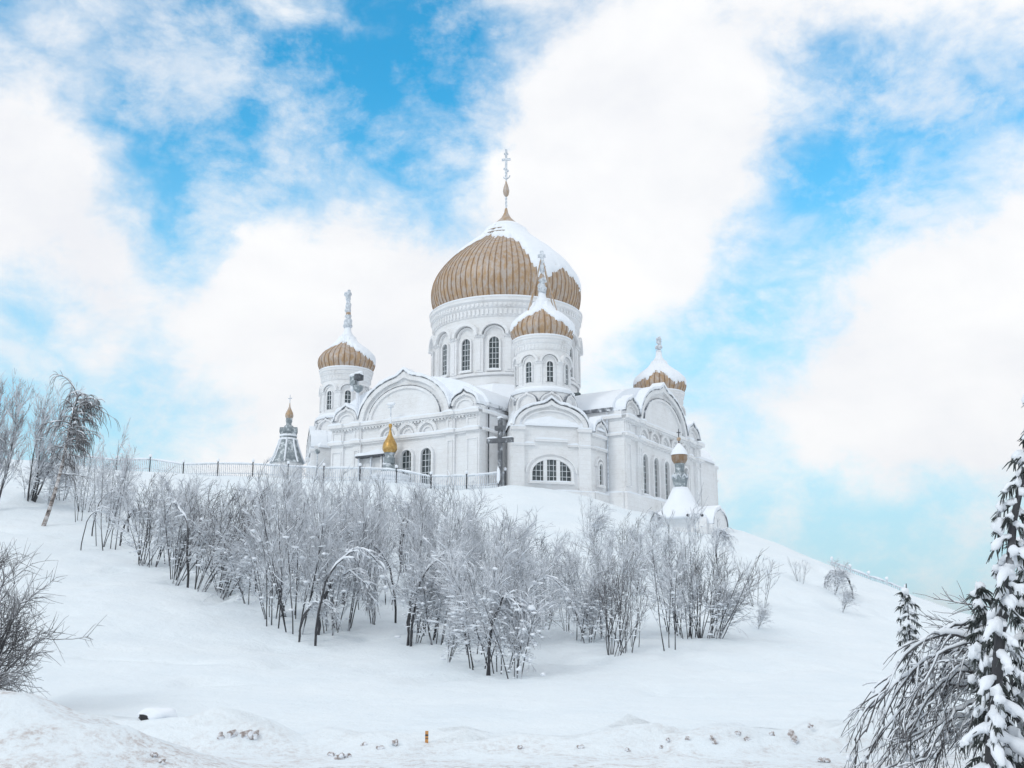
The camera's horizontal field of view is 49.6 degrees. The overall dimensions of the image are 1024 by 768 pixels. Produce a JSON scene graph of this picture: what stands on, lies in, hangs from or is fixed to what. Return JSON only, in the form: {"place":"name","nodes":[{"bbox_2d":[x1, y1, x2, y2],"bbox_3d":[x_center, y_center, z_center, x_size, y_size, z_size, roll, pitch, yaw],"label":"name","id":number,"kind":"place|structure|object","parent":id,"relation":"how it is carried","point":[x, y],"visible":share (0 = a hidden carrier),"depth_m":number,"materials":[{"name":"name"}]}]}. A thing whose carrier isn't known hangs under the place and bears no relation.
{"place":"outdoors","nodes":[
{"label":"outdoors","id":0,"kind":"place"},
{"bbox_2d":[0,459,1023,767],"bbox_3d":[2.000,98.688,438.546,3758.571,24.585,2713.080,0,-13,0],"label":"ground","id":1,"kind":"structure","parent":0,"point":[210,667],"depth_m":32.30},
{"bbox_2d":[0,368,40,497],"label":"frosted tree","id":2,"kind":"object","parent":1,"relation":"on","point":[4,440],"visible":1,"depth_m":65.71,"materials":[{"name":"grey plant"}]},
{"bbox_2d":[4,448,58,498],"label":"snow laden shrub","id":3,"kind":"object","parent":1,"relation":"on","point":[36,478],"visible":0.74,"depth_m":69.27,"materials":[{"name":"white plant"}]},
{"bbox_2d":[0,538,105,697],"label":"bare tree","id":4,"kind":"object","parent":1,"relation":"on","point":[7,631],"visible":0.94,"depth_m":22.90,"materials":[{"name":"grey plant"}]},
{"bbox_2d":[40,461,77,504],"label":"snow laden shrub","id":5,"kind":"object","parent":1,"relation":"on","point":[54,482],"visible":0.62,"depth_m":68.39,"materials":[{"name":"white plant"}]},
{"bbox_2d":[24,379,94,501],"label":"frosted tree","id":6,"kind":"object","parent":1,"relation":"on","point":[39,437],"visible":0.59,"depth_m":69.36,"materials":[{"name":"grey plant"}]},
{"bbox_2d":[35,438,94,500],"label":"snow laden shrub","id":7,"kind":"object","parent":1,"relation":"on","point":[65,467],"visible":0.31,"depth_m":70.50,"materials":[{"name":"grey plant"}]},
{"bbox_2d":[36,370,119,525],"bbox_3d":[-24.909,3.909,62.972,3.914,9.239,3.516,0,-13,0],"label":"birch","id":8,"kind":"object","parent":1,"relation":"on","point":[79,432],"visible":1,"depth_m":62.93,"materials":[{"name":"grey plant"}]},
{"bbox_2d":[67,449,97,521],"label":"bare tree","id":9,"kind":"object","parent":1,"relation":"on","point":[80,487],"visible":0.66,"depth_m":64.48,"materials":[{"name":"grey plant"}]},
{"bbox_2d":[47,451,124,511],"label":"snow laden shrub","id":10,"kind":"object","parent":1,"relation":"on","point":[74,486],"visible":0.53,"depth_m":68.13,"materials":[{"name":"grey plant"}]},
{"bbox_2d":[85,416,141,546],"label":"bare tree","id":11,"kind":"object","parent":1,"relation":"on","point":[118,478],"visible":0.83,"depth_m":58.50,"materials":[{"name":"grey plant"}]},
{"bbox_2d":[85,433,141,550],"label":"bare tree","id":12,"kind":"object","parent":1,"relation":"on","point":[129,462],"visible":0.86,"depth_m":57.99,"materials":[{"name":"grey plant"}]},
{"bbox_2d":[82,460,145,522],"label":"snow laden shrub","id":13,"kind":"object","parent":1,"relation":"on","point":[97,470],"visible":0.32,"depth_m":65.66,"materials":[{"name":"grey plant"}]},
{"bbox_2d":[98,472,209,566],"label":"snow laden shrub","id":14,"kind":"object","parent":1,"relation":"on","point":[127,509],"visible":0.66,"depth_m":53.91,"materials":[{"name":"grey plant"}]},
{"bbox_2d":[126,467,188,565],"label":"bare shrub","id":15,"kind":"object","parent":1,"relation":"on","point":[147,530],"visible":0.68,"depth_m":54.00,"materials":[{"name":"grey plant"}]},
{"bbox_2d":[137,707,177,720],"bbox_3d":[-5.836,5.487,18.269,0.604,0.313,0.385,10,-16,-37],"label":"snow-covered boulder","id":16,"kind":"object","parent":1,"relation":"on","point":[151,713],"visible":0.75,"depth_m":18.16,"materials":[{"name":"snow"}]},
{"bbox_2d":[144,493,189,587],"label":"bowed birch","id":17,"kind":"object","parent":1,"relation":"on","point":[176,505],"visible":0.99,"depth_m":49.22,"materials":[{"name":"grey plant"}]},
{"bbox_2d":[132,467,218,563],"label":"snow laden shrub","id":18,"kind":"object","parent":1,"relation":"on","point":[168,487],"visible":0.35,"depth_m":55.34,"materials":[{"name":"grey plant"}]},
{"bbox_2d":[146,465,210,578],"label":"bare tree","id":19,"kind":"object","parent":1,"relation":"on","point":[173,523],"visible":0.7,"depth_m":49.74,"materials":[{"name":"grey plant"}]},
{"bbox_2d":[174,493,239,571],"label":"snow laden shrub","id":20,"kind":"object","parent":1,"relation":"on","point":[200,507],"visible":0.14,"depth_m":54.49,"materials":[{"name":"grey plant"}]},
{"bbox_2d":[170,486,248,585],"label":"bare shrub","id":21,"kind":"object","parent":1,"relation":"on","point":[183,549],"visible":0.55,"depth_m":49.41,"materials":[{"name":"grey plant"}]},
{"bbox_2d":[182,507,260,597],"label":"snow laden shrub","id":22,"kind":"object","parent":1,"relation":"on","point":[208,544],"visible":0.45,"depth_m":46.98,"materials":[{"name":"grey plant"}]},
{"bbox_2d":[195,488,278,588],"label":"snow laden shrub","id":23,"kind":"object","parent":1,"relation":"on","point":[211,510],"visible":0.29,"depth_m":48.81,"materials":[{"name":"grey plant"}]},
{"bbox_2d":[188,486,286,591],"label":"bare shrub","id":24,"kind":"object","parent":1,"relation":"on","point":[198,563],"visible":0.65,"depth_m":47.24,"materials":[{"name":"grey plant"}]},
{"bbox_2d":[199,521,277,604],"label":"snow laden shrub","id":25,"kind":"object","parent":1,"relation":"on","point":[232,567],"visible":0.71,"depth_m":44.25,"materials":[{"name":"grey plant"}]},
{"bbox_2d":[213,484,307,599],"bbox_3d":[-10.781,6.708,47.032,4.564,5.156,3.393,-3,-13,11],"label":"bare shrub","id":26,"kind":"object","parent":1,"relation":"on","point":[220,585],"visible":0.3,"depth_m":47.14,"materials":[{"name":"grey plant"}]},
{"bbox_2d":[223,466,300,590],"bbox_3d":[-11.008,6.431,48.908,2.443,5.958,3.312,-7,-15,28],"label":"bare tree","id":27,"kind":"object","parent":1,"relation":"on","point":[236,502],"visible":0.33,"depth_m":48.76,"materials":[{"name":"grey plant"}]},
{"bbox_2d":[220,511,321,618],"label":"snow laden shrub","id":28,"kind":"object","parent":1,"relation":"on","point":[248,542],"visible":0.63,"depth_m":41.51,"materials":[{"name":"grey plant"}]},
{"bbox_2d":[244,471,304,628],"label":"bare tree","id":29,"kind":"object","parent":1,"relation":"on","point":[279,533],"visible":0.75,"depth_m":40.62,"materials":[{"name":"grey plant"}]},
{"bbox_2d":[252,464,302,598],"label":"bare tree","id":30,"kind":"object","parent":1,"relation":"on","point":[291,514],"visible":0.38,"depth_m":47.35,"materials":[{"name":"grey plant"}]},
{"bbox_2d":[52,454,506,489],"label":"fence","id":31,"kind":"object","parent":1,"relation":"on","point":[430,476],"visible":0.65,"depth_m":88.50,"materials":[{"name":"metal"}]},
{"bbox_2d":[269,395,305,478],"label":"chapel tower","id":32,"kind":"structure","parent":1,"relation":"on","point":[287,448],"depth_m":108.64,"materials":[{"name":"paint"}]},
{"bbox_2d":[233,453,357,634],"bbox_3d":[-7.859,5.897,40.025,3.776,6.794,2.786,11,-17,-39],"label":"bare tree","id":33,"kind":"object","parent":1,"relation":"on","point":[319,554],"visible":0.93,"depth_m":39.87,"materials":[{"name":"grey plant"}]},
{"bbox_2d":[229,487,368,618],"bbox_3d":[-8.323,6.588,42.071,4.910,5.196,4.412,-6,-14,23],"label":"snow laden shrub","id":34,"kind":"object","parent":1,"relation":"on","point":[287,527],"visible":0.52,"depth_m":42.03,"materials":[{"name":"snow"}]},
{"bbox_2d":[298,592,342,641],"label":"bowed birch","id":35,"kind":"object","parent":1,"relation":"on","point":[312,607],"visible":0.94,"depth_m":38.49,"materials":[{"name":"white plant"}]},
{"bbox_2d":[282,487,363,585],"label":"snow laden shrub","id":36,"kind":"object","parent":1,"relation":"on","point":[309,522],"visible":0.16,"depth_m":50.67,"materials":[{"name":"snow"}]},
{"bbox_2d":[299,465,357,608],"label":"bare tree","id":37,"kind":"object","parent":1,"relation":"on","point":[314,502],"visible":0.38,"depth_m":46.10,"materials":[{"name":"grey plant"}]},
{"bbox_2d":[285,522,387,635],"bbox_3d":[-6.329,7.172,40.231,3.654,4.304,4.067,-5,-14,20],"label":"snow laden shrub","id":38,"kind":"object","parent":1,"relation":"on","point":[332,590],"visible":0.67,"depth_m":39.78,"materials":[{"name":"grey plant"}]},
{"bbox_2d":[296,457,392,630],"bbox_3d":[-6.315,6.031,41.222,3.759,6.763,2.773,0,-13,-1],"label":"bare tree","id":39,"kind":"object","parent":1,"relation":"on","point":[363,523],"visible":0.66,"depth_m":40.93,"materials":[{"name":"grey plant"}]},
{"bbox_2d":[317,556,380,634],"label":"bowed birch","id":40,"kind":"object","parent":1,"relation":"on","point":[368,583],"visible":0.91,"depth_m":39.60,"materials":[{"name":"grey plant"}]},
{"bbox_2d":[314,541,403,645],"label":"bowed birch","id":41,"kind":"object","parent":1,"relation":"on","point":[348,551],"visible":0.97,"depth_m":38.54,"materials":[{"name":"grey plant"}]},
{"bbox_2d":[331,533,396,622],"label":"bowed birch","id":42,"kind":"object","parent":1,"relation":"on","point":[395,607],"visible":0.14,"depth_m":42.41,"materials":[{"name":"grey plant"}]},
{"bbox_2d":[345,476,394,624],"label":"bare tree","id":43,"kind":"object","parent":1,"relation":"on","point":[377,533],"visible":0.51,"depth_m":42.05,"materials":[{"name":"grey plant"}]},
{"bbox_2d":[343,475,401,609],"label":"bare tree","id":44,"kind":"object","parent":1,"relation":"on","point":[384,532],"visible":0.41,"depth_m":45.37,"materials":[{"name":"grey plant"}]},
{"bbox_2d":[334,513,414,599],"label":"snow laden shrub","id":45,"kind":"object","parent":1,"relation":"on","point":[392,528],"visible":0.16,"depth_m":48.06,"materials":[{"name":"grey plant"}]},
{"bbox_2d":[358,466,402,548],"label":"bare tree","id":46,"kind":"object","parent":1,"relation":"on","point":[378,486],"visible":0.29,"depth_m":56.74,"materials":[{"name":"grey plant"}]},
{"bbox_2d":[368,402,408,481],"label":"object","id":47,"kind":"structure","parent":1,"relation":"on","point":[389,448],"depth_m":91.60,"materials":[{"name":"white metal"}]},
{"bbox_2d":[375,483,426,604],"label":"bare tree","id":48,"kind":"object","parent":1,"relation":"on","point":[414,510],"visible":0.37,"depth_m":47.69,"materials":[{"name":"grey plant"}]},
{"bbox_2d":[386,491,439,596],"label":"bare tree","id":49,"kind":"object","parent":1,"relation":"on","point":[414,536],"visible":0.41,"depth_m":48.99,"materials":[{"name":"grey plant"}]},
{"bbox_2d":[378,478,449,572],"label":"snow laden shrub","id":50,"kind":"object","parent":1,"relation":"on","point":[404,500],"visible":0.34,"depth_m":55.38,"materials":[{"name":"grey plant"}]},
{"bbox_2d":[390,495,438,572],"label":"bowed birch","id":51,"kind":"object","parent":1,"relation":"on","point":[401,509],"visible":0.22,"depth_m":55.61,"materials":[{"name":"grey plant"}]},
{"bbox_2d":[375,469,472,639],"bbox_3d":[-2.901,6.282,40.030,3.533,6.357,2.606,-7,-15,27],"label":"bare tree","id":52,"kind":"object","parent":1,"relation":"on","point":[426,538],"visible":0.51,"depth_m":40.14,"materials":[{"name":"grey plant"}]},
{"bbox_2d":[385,553,464,642],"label":"snow laden shrub","id":53,"kind":"object","parent":1,"relation":"on","point":[418,620],"visible":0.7,"depth_m":38.31,"materials":[{"name":"grey plant"}]},
{"bbox_2d":[401,565,448,645],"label":"bowed birch","id":54,"kind":"object","parent":1,"relation":"on","point":[409,616],"visible":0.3,"depth_m":38.72,"materials":[{"name":"grey plant"}]},
{"bbox_2d":[415,483,448,558],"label":"bare tree","id":55,"kind":"object","parent":1,"relation":"on","point":[430,518],"visible":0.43,"depth_m":49.58,"materials":[{"name":"grey plant"}]},
{"bbox_2d":[386,538,486,644],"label":"snow laden shrub","id":56,"kind":"object","parent":1,"relation":"on","point":[419,565],"visible":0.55,"depth_m":38.04,"materials":[{"name":"snow"}]},
{"bbox_2d":[410,543,490,646],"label":"bowed birch","id":57,"kind":"object","parent":1,"relation":"on","point":[427,569],"visible":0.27,"depth_m":38.44,"materials":[{"name":"grey plant"}]},
{"bbox_2d":[401,481,503,568],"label":"snow laden shrub","id":58,"kind":"object","parent":1,"relation":"on","point":[473,507],"visible":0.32,"depth_m":54.65,"materials":[{"name":"grey plant"}]},
{"bbox_2d":[435,595,481,662],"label":"snow laden shrub","id":59,"kind":"object","parent":1,"relation":"on","point":[450,637],"visible":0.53,"depth_m":34.24,"materials":[{"name":"white plant"}]},
{"bbox_2d":[454,504,493,602],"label":"bare tree","id":60,"kind":"object","parent":1,"relation":"on","point":[478,538],"visible":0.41,"depth_m":44.46,"materials":[{"name":"grey plant"}]},
{"bbox_2d":[431,502,526,654],"bbox_3d":[-1.121,6.514,36.480,2.940,5.290,2.169,3,-13,-14],"label":"bare tree","id":61,"kind":"object","parent":1,"relation":"on","point":[488,533],"visible":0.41,"depth_m":36.73,"materials":[{"name":"grey plant"}]},
{"bbox_2d":[418,531,557,669],"bbox_3d":[-0.746,6.676,33.589,3.901,4.595,4.341,3,-13,-11],"label":"snow laden shrub","id":62,"kind":"object","parent":1,"relation":"on","point":[494,569],"visible":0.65,"depth_m":33.44,"materials":[{"name":"grey plant"}]},
{"bbox_2d":[425,506,559,641],"bbox_3d":[-0.706,6.952,39.898,4.483,5.280,4.989,3,-13,-12],"label":"snow laden shrub","id":63,"kind":"object","parent":1,"relation":"on","point":[505,526],"visible":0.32,"depth_m":39.79,"materials":[{"name":"snow"}]},
{"bbox_2d":[425,548,562,673],"bbox_3d":[-0.268,6.869,33.290,3.884,4.111,3.490,-5,-14,21],"label":"snow laden shrub","id":64,"kind":"object","parent":1,"relation":"on","point":[472,598],"visible":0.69,"depth_m":32.98,"materials":[{"name":"grey plant"}]},
{"bbox_2d":[487,416,513,486],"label":"wooden cross","id":65,"kind":"object","parent":1,"relation":"on","point":[500,428],"visible":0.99,"depth_m":84.47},
{"bbox_2d":[456,506,555,579],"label":"snow laden shrub","id":66,"kind":"object","parent":1,"relation":"on","point":[528,512],"visible":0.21,"depth_m":48.12,"materials":[{"name":"grey plant"}]},
{"bbox_2d":[447,562,572,678],"bbox_3d":[-0.272,7.044,32.326,3.462,3.753,2.763,9,-16,-35],"label":"snow laden shrub","id":67,"kind":"object","parent":1,"relation":"on","point":[519,653],"visible":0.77,"depth_m":32.16,"materials":[{"name":"grey plant"}]},
{"bbox_2d":[478,585,544,675],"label":"bowed birch","id":68,"kind":"object","parent":1,"relation":"on","point":[516,607],"visible":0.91,"depth_m":32.24,"materials":[{"name":"grey plant"}]},
{"bbox_2d":[305,149,718,512],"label":"cathedral","id":69,"kind":"structure","parent":1,"relation":"on","point":[505,341],"depth_m":95.07,"materials":[{"name":"paint"}]},
{"bbox_2d":[349,371,363,407],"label":"floodlight","id":70,"kind":"object","parent":69,"relation":"on","point":[356,377],"visible":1,"depth_m":96.96,"materials":[{"name":"grey metal"}]},
{"bbox_2d":[354,449,384,479],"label":"porch canopy","id":71,"kind":"object","parent":69,"relation":"attached to","point":[372,454],"visible":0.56,"depth_m":93.97,"materials":[{"name":"metal"}]},
{"bbox_2d":[494,538,580,636],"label":"snow laden shrub","id":72,"kind":"object","parent":1,"relation":"on","point":[536,564],"visible":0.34,"depth_m":39.77,"materials":[{"name":"grey plant"}]},
{"bbox_2d":[505,520,583,617],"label":"snow laden shrub","id":73,"kind":"object","parent":1,"relation":"on","point":[541,545],"visible":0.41,"depth_m":44.13,"materials":[{"name":"grey plant"}]},
{"bbox_2d":[515,570,582,649],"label":"bowed birch","id":74,"kind":"object","parent":1,"relation":"on","point":[571,605],"visible":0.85,"depth_m":36.52,"materials":[{"name":"white plant"}]},
{"bbox_2d":[544,561,629,642],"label":"snow laden shrub","id":75,"kind":"object","parent":1,"relation":"on","point":[595,617],"visible":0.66,"depth_m":39.32,"materials":[{"name":"grey plant"}]},
{"bbox_2d":[553,553,624,641],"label":"snow laden shrub","id":76,"kind":"object","parent":1,"relation":"on","point":[592,591],"visible":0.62,"depth_m":39.53,"materials":[{"name":"white plant"}]},
{"bbox_2d":[583,499,616,542],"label":"snow laden shrub","id":77,"kind":"object","parent":1,"relation":"on","point":[594,526],"visible":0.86,"depth_m":63.55,"materials":[{"name":"white plant"}]},
{"bbox_2d":[545,523,667,636],"bbox_3d":[3.048,7.300,40.449,4.205,4.451,3.779,-12,-18,43],"label":"snow laden shrub","id":78,"kind":"object","parent":1,"relation":"on","point":[624,553],"visible":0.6,"depth_m":40.52,"materials":[{"name":"snow"}]},
{"bbox_2d":[571,522,649,594],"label":"snow laden shrub","id":79,"kind":"object","parent":1,"relation":"on","point":[610,542],"visible":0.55,"depth_m":50.57,"materials":[{"name":"snow"}]},
{"bbox_2d":[593,561,652,652],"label":"bare shrub","id":80,"kind":"object","parent":1,"relation":"on","point":[620,615],"visible":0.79,"depth_m":37.24,"materials":[{"name":"grey plant"}]},
{"bbox_2d":[594,551,658,655],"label":"bare shrub","id":81,"kind":"object","parent":1,"relation":"on","point":[603,605],"visible":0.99,"depth_m":36.41,"materials":[{"name":"grey plant"}]},
{"bbox_2d":[615,565,649,646],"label":"bare tree","id":82,"kind":"object","parent":1,"relation":"on","point":[633,604],"visible":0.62,"depth_m":38.23,"materials":[{"name":"grey plant"}]},
{"bbox_2d":[607,541,662,595],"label":"snow laden shrub","id":83,"kind":"object","parent":1,"relation":"on","point":[638,553],"visible":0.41,"depth_m":50.73,"materials":[{"name":"snow"}]},
{"bbox_2d":[643,520,690,650],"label":"bare tree","id":84,"kind":"object","parent":1,"relation":"on","point":[669,581],"visible":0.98,"depth_m":38.27,"materials":[{"name":"grey plant"}]},
{"bbox_2d":[626,527,712,633],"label":"snow laden shrub","id":85,"kind":"object","parent":1,"relation":"on","point":[668,558],"visible":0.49,"depth_m":42.05,"materials":[{"name":"grey plant"}]},
{"bbox_2d":[645,499,705,636],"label":"bare tree","id":86,"kind":"object","parent":1,"relation":"on","point":[663,554],"visible":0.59,"depth_m":42.28,"materials":[{"name":"grey plant"}]},
{"bbox_2d":[639,554,717,638],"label":"snow laden shrub","id":87,"kind":"object","parent":1,"relation":"on","point":[683,596],"visible":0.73,"depth_m":40.85,"materials":[{"name":"grey plant"}]},
{"bbox_2d":[651,429,728,534],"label":"pavilion","id":88,"kind":"structure","parent":1,"relation":"on","point":[680,500],"depth_m":80.59,"materials":[{"name":"paint"}]},
{"bbox_2d":[672,546,728,638],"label":"bare shrub","id":89,"kind":"object","parent":1,"relation":"on","point":[698,633],"visible":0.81,"depth_m":41.17,"materials":[{"name":"grey plant"}]},
{"bbox_2d":[670,481,731,637],"bbox_3d":[7.081,6.651,41.717,2.466,6.232,1.673,10,-16,-37],"label":"bare tree","id":90,"kind":"object","parent":1,"relation":"on","point":[716,535],"visible":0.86,"depth_m":41.70,"materials":[{"name":"grey plant"}]},
{"bbox_2d":[711,525,738,557],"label":"bowed birch","id":91,"kind":"object","parent":1,"relation":"on","point":[724,534],"visible":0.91,"depth_m":62.83,"materials":[{"name":"plant"}]},
{"bbox_2d":[706,565,761,637],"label":"snow laden shrub","id":92,"kind":"object","parent":1,"relation":"on","point":[721,604],"visible":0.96,"depth_m":40.80,"materials":[{"name":"white plant"}]},
{"bbox_2d":[701,544,783,638],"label":"bare shrub","id":93,"kind":"object","parent":1,"relation":"on","point":[736,603],"visible":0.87,"depth_m":40.79,"materials":[{"name":"grey plant"}]},
{"bbox_2d":[731,551,786,607],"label":"bare shrub","id":94,"kind":"object","parent":1,"relation":"on","point":[747,568],"visible":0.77,"depth_m":51.12,"materials":[{"name":"grey plant"}]},
{"bbox_2d":[826,558,855,594],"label":"snow laden shrub","id":95,"kind":"object","parent":1,"relation":"on","point":[841,576],"visible":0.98,"depth_m":60.65,"materials":[{"name":"snow"}]},
{"bbox_2d":[830,556,905,589],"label":"fence","id":96,"kind":"object","parent":1,"relation":"on","point":[870,577],"visible":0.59,"depth_m":86.81,"materials":[{"name":"metal"}]},
{"bbox_2d":[894,584,936,759],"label":"spruce","id":97,"kind":"object","parent":1,"relation":"on","point":[909,633],"visible":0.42,"depth_m":17.03,"materials":[{"name":"green plant"}]},
{"bbox_2d":[840,585,1010,767],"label":"bowed birch","id":98,"kind":"object","parent":1,"relation":"on","point":[945,687],"visible":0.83,"depth_m":13.15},
{"bbox_2d":[909,587,1019,725],"bbox_3d":[5.727,3.989,14.221,1.162,2.761,1.100,6,-14,-23],"label":"bare tree","id":99,"kind":"object","parent":1,"relation":"on","point":[950,622],"visible":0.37,"depth_m":14.49,"materials":[{"name":"grey plant"}]},
{"bbox_2d":[958,394,1023,767],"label":"spruce","id":100,"kind":"object","parent":1,"relation":"on","point":[1001,641],"visible":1,"depth_m":12.23,"materials":[{"name":"white plant"}]},
{"bbox_2d":[963,581,1023,767],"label":"spruce","id":101,"kind":"object","parent":1,"relation":"on","point":[977,595],"visible":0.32,"depth_m":12.77,"materials":[{"name":"green plant"}]},
{"bbox_2d":[1003,536,1023,767],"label":"spruce","id":102,"kind":"object","parent":1,"relation":"on","point":[1019,636],"visible":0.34,"depth_m":13.08,"materials":[{"name":"white plant"}]},
{"bbox_2d":[0,0,1023,628],"label":"sky","id":103,"kind":"structure","parent":0,"point":[814,209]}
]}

